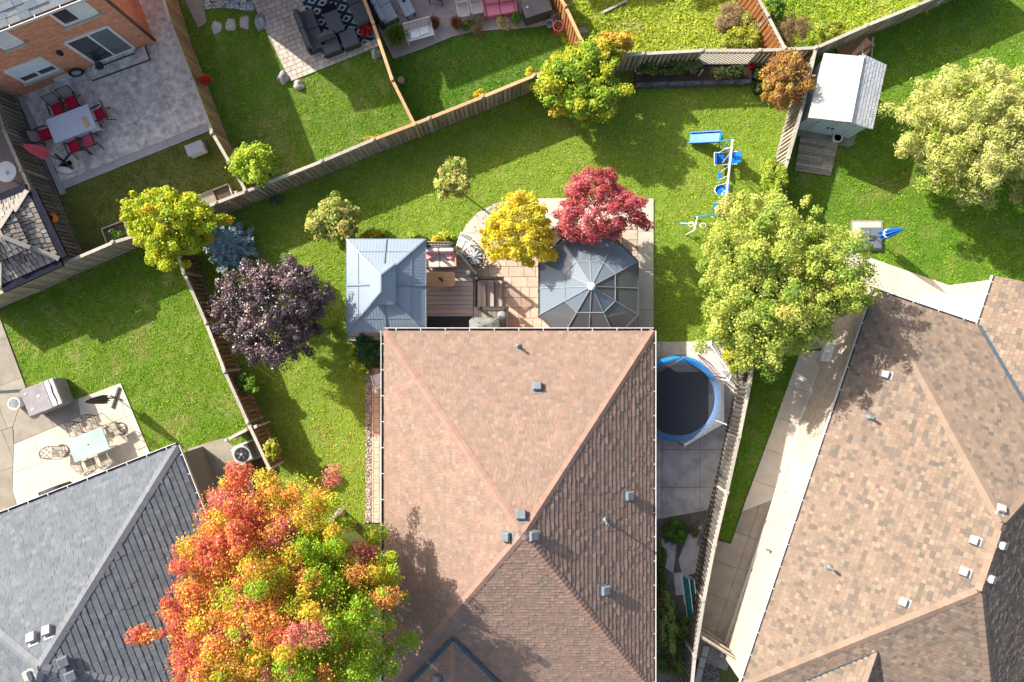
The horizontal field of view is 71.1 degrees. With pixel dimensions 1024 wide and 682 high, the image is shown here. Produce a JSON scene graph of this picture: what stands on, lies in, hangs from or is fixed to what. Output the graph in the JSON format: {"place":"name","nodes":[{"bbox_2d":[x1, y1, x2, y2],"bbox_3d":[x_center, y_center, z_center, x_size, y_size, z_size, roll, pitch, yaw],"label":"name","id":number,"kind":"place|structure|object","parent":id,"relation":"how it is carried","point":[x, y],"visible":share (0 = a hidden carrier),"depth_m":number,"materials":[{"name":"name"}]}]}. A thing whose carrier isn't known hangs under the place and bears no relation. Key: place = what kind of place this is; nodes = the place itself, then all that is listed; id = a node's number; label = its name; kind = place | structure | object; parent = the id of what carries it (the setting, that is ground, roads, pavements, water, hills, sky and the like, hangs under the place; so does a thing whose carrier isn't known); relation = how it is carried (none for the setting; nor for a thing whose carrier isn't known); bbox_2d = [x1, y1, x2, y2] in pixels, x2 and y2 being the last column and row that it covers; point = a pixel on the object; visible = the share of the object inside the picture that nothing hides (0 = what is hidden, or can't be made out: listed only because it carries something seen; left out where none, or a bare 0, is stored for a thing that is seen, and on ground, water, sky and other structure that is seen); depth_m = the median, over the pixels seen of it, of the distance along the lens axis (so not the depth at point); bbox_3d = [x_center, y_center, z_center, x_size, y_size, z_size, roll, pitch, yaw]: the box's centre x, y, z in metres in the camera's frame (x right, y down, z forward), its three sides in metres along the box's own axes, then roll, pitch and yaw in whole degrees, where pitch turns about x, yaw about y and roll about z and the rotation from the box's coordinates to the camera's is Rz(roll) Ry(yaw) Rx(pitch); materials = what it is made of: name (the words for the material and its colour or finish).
{"place":"outdoors","nodes":[
{"label":"outdoors","id":0,"kind":"place"},
{"bbox_2d":[0,106,72,243],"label":"patio","id":1,"kind":"structure","parent":0,"point":[6,154],"depth_m":31.96,"materials":[{"name":"grey stone"}]},
{"bbox_2d":[0,184,72,292],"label":"pavilion","id":2,"kind":"structure","parent":1,"relation":"on","point":[32,247],"depth_m":29.65,"materials":[{"name":"grey wood"}]},
{"bbox_2d":[0,87,90,267],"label":"wooden fence","id":3,"kind":"object","parent":1,"relation":"on","point":[73,249],"visible":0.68,"depth_m":31.11,"materials":[{"name":"brown wood"}]},
{"bbox_2d":[0,320,149,510],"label":"patio","id":4,"kind":"structure","parent":0,"point":[27,472],"depth_m":31.95,"materials":[{"name":"beige concrete"}]},
{"bbox_2d":[20,377,73,416],"bbox_3d":[-20.405,2.437,31.474,1.600,0.952,1.245,-21,90,0],"label":"hot tub","id":5,"kind":"object","parent":4,"relation":"on","point":[47,396],"visible":1,"depth_m":31.08,"materials":[{"name":"grey plastic"}]},
{"bbox_2d":[66,427,116,461],"bbox_3d":[-18.460,4.518,31.583,1.670,0.736,1.037,-21,90,0],"label":"glass table","id":6,"kind":"object","parent":4,"relation":"on","point":[88,444],"visible":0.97,"depth_m":31.22,"materials":[{"name":"glass"}]},
{"bbox_2d":[22,0,209,188],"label":"patio","id":7,"kind":"structure","parent":0,"point":[153,104],"depth_m":31.95,"materials":[{"name":"grey concrete"}]},
{"bbox_2d":[86,46,150,81],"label":"door steps","id":8,"kind":"structure","parent":7,"relation":"on","point":[130,59],"depth_m":31.80,"materials":[{"name":"grey concrete"}]},
{"bbox_3d":[-19.206,-9.463,31.590,1.860,0.720,1.040,-21,90,0],"label":"dining table","id":9,"kind":"object","parent":7,"relation":"on","visible":0},
{"bbox_2d":[46,104,102,147],"bbox_3d":[-19.197,-9.470,31.398,2.172,0.366,1.254,-21,90,0],"label":"tablecloth","id":10,"kind":"object","parent":9,"relation":"on","point":[67,126],"visible":1,"depth_m":31.21,"materials":[{"name":"white fabric"}]},
{"bbox_2d":[0,247,252,467],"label":"lawn","id":11,"kind":"structure","parent":0,"point":[94,327],"depth_m":32.00,"materials":[{"name":"green plant"}]},
{"bbox_2d":[54,132,243,263],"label":"lawn","id":12,"kind":"structure","parent":0,"point":[169,165],"depth_m":32.00,"materials":[{"name":"green plant"}]},
{"bbox_2d":[198,183,233,203],"bbox_3d":[-13.135,-6.331,31.858,1.550,0.285,0.800,-21,90,0],"label":"planter bed","id":13,"kind":"object","parent":12,"relation":"on","point":[217,193],"visible":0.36,"depth_m":31.73,"materials":[{"name":"brown wood"}]},
{"bbox_2d":[185,0,206,27],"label":"path","id":14,"kind":"structure","parent":0,"point":[197,9],"depth_m":31.96,"materials":[{"name":"beige concrete"}]},
{"bbox_2d":[188,438,253,512],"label":"path","id":15,"kind":"structure","parent":0,"point":[212,449],"depth_m":31.97,"materials":[{"name":"beige concrete"}]},
{"bbox_2d":[231,439,261,464],"bbox_3d":[-11.784,4.937,31.575,1.000,0.790,0.900,-21,90,0],"label":"air conditioner","id":16,"kind":"object","parent":15,"relation":"on","point":[246,451],"visible":0.95,"depth_m":31.25,"materials":[{"name":"white metal"}]},
{"bbox_2d":[181,0,411,193],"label":"lawn","id":17,"kind":"structure","parent":0,"point":[250,138],"depth_m":32.00,"materials":[{"name":"green plant"}]},
{"bbox_2d":[162,0,258,196],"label":"wooden fence","id":18,"kind":"object","parent":17,"relation":"on","point":[175,17],"visible":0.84,"depth_m":30.84,"materials":[{"name":"brown wood"}]},
{"bbox_2d":[225,141,276,187],"bbox_3d":[-10.886,-7.393,30.636,1.988,2.936,1.947,0,90,0],"label":"lime shrub","id":19,"kind":"object","parent":17,"relation":"on","point":[256,172],"visible":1,"depth_m":29.67,"materials":[{"name":"green plant"}]},
{"bbox_2d":[363,0,420,137],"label":"wooden fence","id":20,"kind":"object","parent":17,"relation":"on","point":[385,58],"visible":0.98,"depth_m":30.20,"materials":[{"name":"brown wood"}]},
{"bbox_2d":[252,0,378,81],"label":"patio","id":21,"kind":"structure","parent":0,"point":[297,60],"depth_m":31.95,"materials":[{"name":"beige stone"}]},
{"bbox_2d":[293,8,323,54],"bbox_3d":[-8.887,-13.684,31.508,0.850,0.884,1.750,-21,90,0],"label":"lounge sofa","id":22,"kind":"object","parent":21,"relation":"on","point":[308,25],"visible":0.96,"depth_m":31.51,"materials":[{"name":"grey fabric"}]},
{"bbox_2d":[302,0,373,57],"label":"rug","id":23,"kind":"object","parent":21,"relation":"on","point":[346,15],"visible":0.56,"depth_m":31.93,"materials":[{"name":"fabric"}]},
{"bbox_2d":[317,29,343,58],"bbox_3d":[-8.018,-13.096,31.508,0.800,0.884,0.850,-21,90,0],"label":"lounge sofa","id":24,"kind":"object","parent":23,"relation":"on","point":[331,46],"visible":1,"depth_m":31.51,"materials":[{"name":"grey fabric"}]},
{"bbox_2d":[320,2,344,35],"bbox_3d":[-7.876,-14.159,31.688,0.660,0.525,1.295,-21,90,0],"label":"fire table","id":25,"kind":"object","parent":23,"relation":"on","point":[332,18],"visible":0.87,"depth_m":31.43,"materials":[{"name":"grey stone"}]},
{"bbox_2d":[339,27,361,52],"bbox_3d":[-7.171,-13.331,31.728,0.750,0.444,0.750,-21,90,0],"label":"ottoman","id":26,"kind":"object","parent":23,"relation":"on","point":[350,40],"visible":1,"depth_m":31.51,"materials":[{"name":"grey fabric"}]},
{"bbox_2d":[346,0,378,31],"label":"lounge sofa","id":27,"kind":"object","parent":23,"relation":"on","point":[359,12],"visible":0.73,"depth_m":31.51,"materials":[{"name":"grey fabric"}]},
{"bbox_2d":[0,0,738,681],"bbox_3d":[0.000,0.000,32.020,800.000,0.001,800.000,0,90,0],"label":"ground","id":28,"kind":"structure","parent":0,"point":[258,464],"depth_m":32.02,"materials":[{"name":"brown soil"}]},
{"bbox_2d":[18,95,66,195],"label":"kerb","id":29,"kind":"structure","parent":28,"relation":"on","point":[49,162],"depth_m":31.82,"materials":[{"name":"grey concrete"}]},
{"bbox_2d":[0,0,155,95],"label":"house","id":30,"kind":"structure","parent":28,"relation":"on","point":[43,43],"depth_m":29.48,"materials":[{"name":"orange brick"}]},
{"bbox_2d":[0,31,28,53],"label":"window","id":31,"kind":"structure","parent":30,"relation":"in","point":[9,42],"depth_m":28.28,"materials":[{"name":"white paint"}]},
{"bbox_2d":[3,56,63,86],"bbox_3d":[-20.360,-11.482,30.473,1.849,1.415,0.200,-21,90,0],"label":"window","id":32,"kind":"structure","parent":30,"relation":"in","point":[37,69],"depth_m":30.52,"materials":[{"name":"white paint"}]},
{"bbox_2d":[49,1,103,30],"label":"window","id":33,"kind":"structure","parent":30,"relation":"in","point":[83,12],"depth_m":28.15,"materials":[{"name":"white paint"}]},
{"bbox_2d":[63,25,135,63],"bbox_3d":[-17.544,-12.613,30.590,1.963,2.270,0.090,-21,90,0],"label":"sliding door","id":34,"kind":"structure","parent":30,"relation":"in","point":[103,43],"depth_m":30.50,"materials":[{"name":"white paint"}]},
{"bbox_2d":[0,208,224,306],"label":"wooden fence","id":35,"kind":"object","parent":28,"relation":"on","point":[111,249],"visible":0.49,"depth_m":31.10,"materials":[{"name":"brown wood"}]},
{"bbox_2d":[0,442,269,681],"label":"house","id":36,"kind":"structure","parent":28,"relation":"on","point":[86,577],"depth_m":27.73,"materials":[{"name":"brick"}]},
{"bbox_2d":[119,185,234,271],"bbox_3d":[-13.624,-4.484,29.811,4.566,4.608,3.486,0,90,0],"label":"golden tree","id":37,"kind":"object","parent":28,"relation":"on","point":[169,204],"visible":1,"depth_m":28.38,"materials":[{"name":"yellow plant"}]},
{"bbox_2d":[381,328,655,681],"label":"house","id":38,"kind":"structure","parent":28,"relation":"on","point":[518,489],"depth_m":28.01,"materials":[{"name":"red brick"}]},
{"bbox_2d":[680,339,754,681],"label":"wooden fence","id":39,"kind":"object","parent":28,"relation":"on","point":[733,436],"visible":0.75,"depth_m":30.86,"materials":[{"name":"brown wood"}]},
{"bbox_2d":[700,627,736,660],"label":"wooden gate","id":40,"kind":"structure","parent":39,"relation":"attached to","point":[712,639],"depth_m":31.00,"materials":[{"name":"grey wood"}]},
{"bbox_2d":[719,275,1023,681],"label":"house","id":41,"kind":"structure","parent":28,"relation":"on","point":[889,546],"depth_m":27.72,"materials":[{"name":"brown brick"}]},
{"bbox_2d":[372,368,380,522],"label":"path","id":42,"kind":"structure","parent":0,"point":[376,455],"depth_m":31.95,"materials":[{"name":"beige concrete"}]},
{"bbox_2d":[377,0,557,58],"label":"patio","id":43,"kind":"structure","parent":0,"point":[445,29],"depth_m":31.95,"materials":[{"name":"grey concrete"}]},
{"bbox_2d":[368,0,398,29],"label":"sofa","id":44,"kind":"object","parent":43,"relation":"on","point":[385,13],"visible":0.98,"depth_m":31.51,"materials":[{"name":"fabric"}]},
{"bbox_2d":[383,21,409,47],"bbox_3d":[-5.046,-13.430,31.497,1.289,0.947,1.282,0,90,0],"label":"grass pot","id":45,"kind":"object","parent":43,"relation":"on","point":[395,34],"depth_m":31.34,"materials":[{"name":"green plant"}]},
{"bbox_2d":[482,0,517,20],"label":"sofa","id":46,"kind":"object","parent":43,"relation":"on","point":[493,9],"visible":0.84,"depth_m":31.51,"materials":[{"name":"pink fabric"}]},
{"bbox_2d":[521,0,553,25],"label":"grill","id":47,"kind":"object","parent":43,"relation":"on","point":[534,11],"visible":0.94,"depth_m":31.03,"materials":[{"name":"metal"}]},
{"bbox_2d":[382,25,565,123],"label":"lawn","id":48,"kind":"structure","parent":0,"point":[444,69],"depth_m":32.00,"materials":[{"name":"green plant"}]},
{"bbox_2d":[196,66,795,528],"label":"lawn","id":49,"kind":"structure","parent":0,"point":[468,153],"depth_m":32.00,"materials":[{"name":"green plant"}]},
{"bbox_2d":[202,221,257,272],"bbox_3d":[-12.334,-4.124,30.895,2.406,2.411,2.397,0,90,0],"label":"blue spruce","id":50,"kind":"object","parent":49,"relation":"on","point":[230,247],"visible":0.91,"depth_m":30.92,"materials":[{"name":"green plant"}]},
{"bbox_2d":[177,254,283,470],"bbox_3d":[-12.238,0.812,31.062,0.274,1.876,10.182,-23,90,0],"label":"wooden fence","id":51,"kind":"object","parent":49,"relation":"on","point":[228,361],"visible":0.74,"depth_m":30.81,"materials":[{"name":"brown wood"}]},
{"bbox_2d":[234,372,259,395],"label":"side shrub","id":52,"kind":"object","parent":49,"relation":"on","point":[245,382],"visible":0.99,"depth_m":30.75,"materials":[{"name":"green plant"}]},
{"bbox_2d":[206,253,336,371],"bbox_3d":[-9.759,-1.323,29.623,4.714,4.969,4.844,30,90,0],"label":"plum tree","id":53,"kind":"object","parent":49,"relation":"on","point":[252,326],"visible":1,"depth_m":28.24,"materials":[{"name":"purple plant"}]},
{"bbox_2d":[124,460,423,681],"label":"maple tree","id":54,"kind":"object","parent":49,"relation":"on","point":[311,643],"visible":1,"depth_m":24.41,"materials":[{"name":"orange plant"}]},
{"bbox_2d":[304,190,361,241],"bbox_3d":[-7.700,-5.319,30.953,2.478,2.306,2.180,0,90,0],"label":"round shrub","id":55,"kind":"object","parent":49,"relation":"on","point":[340,216],"visible":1,"depth_m":30.29,"materials":[{"name":"green plant"}]},
{"bbox_2d":[355,333,380,370],"bbox_3d":[-6.075,0.322,31.436,1.589,1.205,1.667,-24,90,0],"label":"hydrangea","id":56,"kind":"object","parent":49,"relation":"on","point":[367,351],"visible":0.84,"depth_m":31.17,"materials":[{"name":"green plant"}]},
{"bbox_2d":[365,372,371,522],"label":"gravel","id":57,"kind":"structure","parent":49,"relation":"on","point":[369,409],"depth_m":31.96,"materials":[{"name":"grey gravel"}]},
{"bbox_2d":[208,55,599,213],"bbox_3d":[-4.350,-9.023,31.062,18.423,1.876,0.552,-20,90,0],"label":"wooden fence","id":58,"kind":"object","parent":49,"relation":"on","point":[390,139],"visible":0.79,"depth_m":30.93,"materials":[{"name":"brown wood"}]},
{"bbox_2d":[433,156,472,201],"bbox_3d":[-2.544,-6.829,30.733,1.607,2.744,1.808,-11,90,0],"label":"round shrub","id":59,"kind":"object","parent":49,"relation":"on","point":[456,175],"visible":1,"depth_m":29.77,"materials":[{"name":"green plant"}]},
{"bbox_2d":[525,30,635,128],"bbox_3d":[2.888,-10.675,30.440,4.249,3.355,3.767,-21,90,0],"label":"bush","id":60,"kind":"object","parent":49,"relation":"on","point":[550,88],"visible":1,"depth_m":29.42,"materials":[{"name":"green plant"}]},
{"bbox_2d":[634,54,752,88],"bbox_3d":[8.107,-12.041,31.800,5.309,0.420,1.632,0,90,0],"label":"planter bed","id":61,"kind":"object","parent":49,"relation":"on","point":[705,78],"visible":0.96,"depth_m":31.74,"materials":[{"name":"soil"}]},
{"bbox_2d":[681,130,741,234],"bbox_3d":[8.716,-6.885,30.983,2.239,2.055,4.532,7,90,0],"label":"swing set","id":62,"kind":"object","parent":49,"relation":"on","point":[709,137],"visible":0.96,"depth_m":31.38,"materials":[{"name":"blue paint"}]},
{"bbox_2d":[614,45,817,71],"bbox_3d":[8.540,-12.224,31.062,8.689,1.876,0.222,-2,90,0],"label":"wooden fence","id":63,"kind":"object","parent":49,"relation":"on","point":[630,61],"visible":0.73,"depth_m":30.74,"materials":[{"name":"brown wood"}]},
{"bbox_2d":[759,153,788,205],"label":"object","id":64,"kind":"object","parent":49,"relation":"on","point":[771,169],"visible":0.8,"depth_m":30.21,"materials":[{"name":"green plant"}]},
{"bbox_2d":[758,46,814,113],"bbox_3d":[11.488,-10.941,30.405,2.285,3.400,2.474,38,90,0],"label":"orange bush","id":65,"kind":"object","parent":49,"relation":"on","point":[773,80],"visible":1,"depth_m":29.70,"materials":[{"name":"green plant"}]},
{"bbox_2d":[692,188,884,382],"bbox_3d":[10.559,-2.159,28.345,7.021,7.520,7.663,0,90,0],"label":"ash tree","id":66,"kind":"object","parent":49,"relation":"on","point":[787,240],"visible":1,"depth_m":26.39,"materials":[{"name":"green plant"}]},
{"bbox_2d":[459,198,653,329],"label":"patio","id":67,"kind":"structure","parent":0,"point":[519,291],"depth_m":31.95,"materials":[{"name":"beige stone"}]},
{"bbox_2d":[348,241,503,340],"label":"deck","id":68,"kind":"structure","parent":67,"relation":"on","point":[458,298],"depth_m":31.40,"materials":[{"name":"brown wood"}]},
{"bbox_2d":[346,239,426,331],"bbox_3d":[-5.215,-2.298,29.966,3.325,2.928,3.895,0,90,0],"label":"gazebo","id":69,"kind":"object","parent":68,"relation":"on","point":[385,283],"visible":0.93,"depth_m":29.40,"materials":[{"name":"metal"}]},
{"bbox_2d":[426,272,454,286],"bbox_3d":[-3.086,-2.671,31.169,1.240,0.463,0.640,0,90,0],"label":"coffee table","id":70,"kind":"object","parent":68,"relation":"on","point":[432,280],"visible":1,"depth_m":30.94,"materials":[{"name":"brown wood"}]},
{"bbox_2d":[426,247,456,267],"bbox_3d":[-3.114,-3.606,30.975,1.420,0.850,0.835,-1,90,0],"label":"sofa","id":71,"kind":"object","parent":68,"relation":"on","point":[439,260],"visible":0.8,"depth_m":30.94,"materials":[{"name":"white fabric"}]},
{"bbox_2d":[427,316,471,327],"bbox_3d":[-2.732,-0.724,31.392,1.950,0.016,0.720,0,90,0],"label":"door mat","id":72,"kind":"object","parent":68,"relation":"on","point":[447,321],"depth_m":31.38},
{"bbox_2d":[478,189,558,269],"bbox_3d":[0.296,-4.610,30.031,3.344,4.156,3.301,0,90,0],"label":"yellow maple","id":73,"kind":"object","parent":67,"relation":"on","point":[505,217],"visible":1,"depth_m":28.74,"materials":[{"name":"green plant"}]},
{"bbox_2d":[537,238,638,327],"bbox_3d":[3.214,-2.217,30.450,4.220,3.080,4.220,0,90,0],"label":"glass gazebo","id":74,"kind":"object","parent":67,"relation":"on","point":[588,285],"visible":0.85,"depth_m":29.74,"materials":[{"name":"glass"}]},
{"bbox_2d":[549,163,654,244],"bbox_3d":[3.491,-5.529,29.821,4.043,4.586,3.193,-15,90,0],"label":"red maple","id":75,"kind":"object","parent":67,"relation":"on","point":[620,200],"visible":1,"depth_m":28.53,"materials":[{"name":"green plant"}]},
{"bbox_2d":[554,0,759,73],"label":"lawn","id":76,"kind":"structure","parent":0,"point":[657,24],"depth_m":32.00,"materials":[{"name":"green plant"}]},
{"bbox_2d":[549,0,583,49],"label":"wooden fence","id":77,"kind":"object","parent":76,"relation":"on","point":[564,16],"visible":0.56,"depth_m":30.95,"materials":[{"name":"brown wood"}]},
{"bbox_2d":[592,29,636,60],"bbox_3d":[4.156,-12.435,30.623,1.942,2.961,1.263,12,90,0],"label":"golden shrub","id":78,"kind":"object","parent":76,"relation":"on","point":[623,40],"visible":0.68,"depth_m":29.65,"materials":[{"name":"yellow plant"}]},
{"bbox_2d":[714,0,747,30],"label":"bush","id":79,"kind":"object","parent":76,"relation":"on","point":[735,16],"visible":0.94,"depth_m":31.54,"materials":[{"name":"brown plant"}]},
{"bbox_2d":[716,25,762,48],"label":"weeds","id":80,"kind":"object","parent":76,"relation":"on","point":[752,39],"visible":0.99,"depth_m":31.32,"materials":[{"name":"green plant"}]},
{"bbox_2d":[735,0,786,54],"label":"wooden fence","id":81,"kind":"object","parent":76,"relation":"on","point":[771,36],"visible":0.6,"depth_m":30.78,"materials":[{"name":"brown wood"}]},
{"bbox_2d":[656,510,706,681],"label":"bare ground","id":82,"kind":"structure","parent":0,"point":[695,519],"depth_m":31.98,"materials":[{"name":"soil"}]},
{"bbox_2d":[656,590,677,656],"bbox_3d":[6.454,11.986,30.944,1.177,2.318,2.681,0,90,0],"label":"weed tree","id":83,"kind":"object","parent":82,"relation":"on","point":[665,618],"visible":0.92,"depth_m":30.17,"materials":[{"name":"green plant"}]},
{"bbox_2d":[656,643,689,677],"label":"weeds","id":84,"kind":"object","parent":82,"relation":"on","point":[675,670],"visible":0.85,"depth_m":31.51,"materials":[{"name":"green plant"}]},
{"bbox_2d":[661,516,688,545],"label":"weeds","id":85,"kind":"object","parent":82,"relation":"on","point":[674,535],"visible":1,"depth_m":31.57,"materials":[{"name":"green plant"}]},
{"bbox_2d":[679,525,701,574],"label":"path","id":86,"kind":"structure","parent":0,"point":[688,558],"depth_m":31.95,"materials":[{"name":"grey concrete"}]},
{"bbox_2d":[656,342,738,518],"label":"patio","id":87,"kind":"structure","parent":0,"point":[685,479],"depth_m":31.95,"materials":[{"name":"grey concrete"}]},
{"bbox_2d":[656,354,726,447],"bbox_3d":[7.196,2.499,30.800,3.740,2.302,3.896,0,90,0],"label":"trampoline","id":88,"kind":"object","parent":87,"relation":"on","point":[688,398],"visible":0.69,"depth_m":31.12,"materials":[{"name":"metal"}]},
{"bbox_2d":[696,247,949,671],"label":"path","id":89,"kind":"structure","parent":0,"point":[731,563],"depth_m":31.95,"materials":[{"name":"beige concrete"}]},
{"bbox_2d":[738,0,951,46],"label":"lawn","id":90,"kind":"structure","parent":0,"point":[840,12],"depth_m":32.00,"materials":[{"name":"green plant"}]},
{"bbox_2d":[776,14,814,46],"bbox_3d":[12.235,-13.547,31.182,1.469,1.715,1.502,-41,90,0],"label":"dry bush","id":91,"kind":"object","parent":90,"relation":"on","point":[800,22],"visible":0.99,"depth_m":30.86,"materials":[{"name":"brown plant"}]},
{"bbox_2d":[813,19,848,42],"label":"weeds","id":92,"kind":"object","parent":90,"relation":"on","point":[834,27],"visible":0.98,"depth_m":31.33,"materials":[{"name":"green plant"}]},
{"bbox_2d":[718,0,1023,541],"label":"lawn","id":93,"kind":"structure","parent":0,"point":[976,277],"depth_m":32.00,"materials":[{"name":"green plant"}]},
{"bbox_2d":[755,45,818,306],"bbox_3d":[11.400,-6.304,31.062,0.477,1.876,12.596,12,90,0],"label":"wooden fence","id":94,"kind":"object","parent":93,"relation":"on","point":[783,156],"visible":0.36,"depth_m":30.74,"materials":[{"name":"brown wood"}]},
{"bbox_2d":[794,137,837,175],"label":"wooden deck","id":95,"kind":"structure","parent":93,"relation":"on","point":[813,156],"depth_m":31.91,"materials":[{"name":"grey wood"}]},
{"bbox_2d":[791,123,856,146],"bbox_3d":[13.874,-9.153,32.005,2.956,0.190,0.585,11,90,0],"label":"paving pad","id":96,"kind":"object","parent":93,"relation":"on","point":[847,142],"visible":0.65,"depth_m":31.91,"materials":[{"name":"grey concrete"}]},
{"bbox_2d":[798,53,885,137],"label":"garden shed","id":97,"kind":"structure","parent":93,"relation":"on","point":[842,97],"depth_m":29.80,"materials":[{"name":"white paint"}]},
{"bbox_2d":[836,33,874,57],"bbox_3d":[15.210,-12.885,31.550,1.428,0.741,1.217,-27,90,0],"label":"debris pile","id":98,"kind":"object","parent":93,"relation":"on","point":[863,44],"visible":0.73,"depth_m":31.61,"materials":[{"name":"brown wood"}]},
{"bbox_2d":[804,0,949,59],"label":"wooden fence","id":99,"kind":"object","parent":93,"relation":"on","point":[885,22],"visible":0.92,"depth_m":30.82,"materials":[{"name":"brown wood"}]},
{"bbox_2d":[877,56,1023,213],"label":"willow shrub","id":100,"kind":"object","parent":93,"relation":"on","point":[991,90],"visible":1,"depth_m":28.09,"materials":[{"name":"green plant"}]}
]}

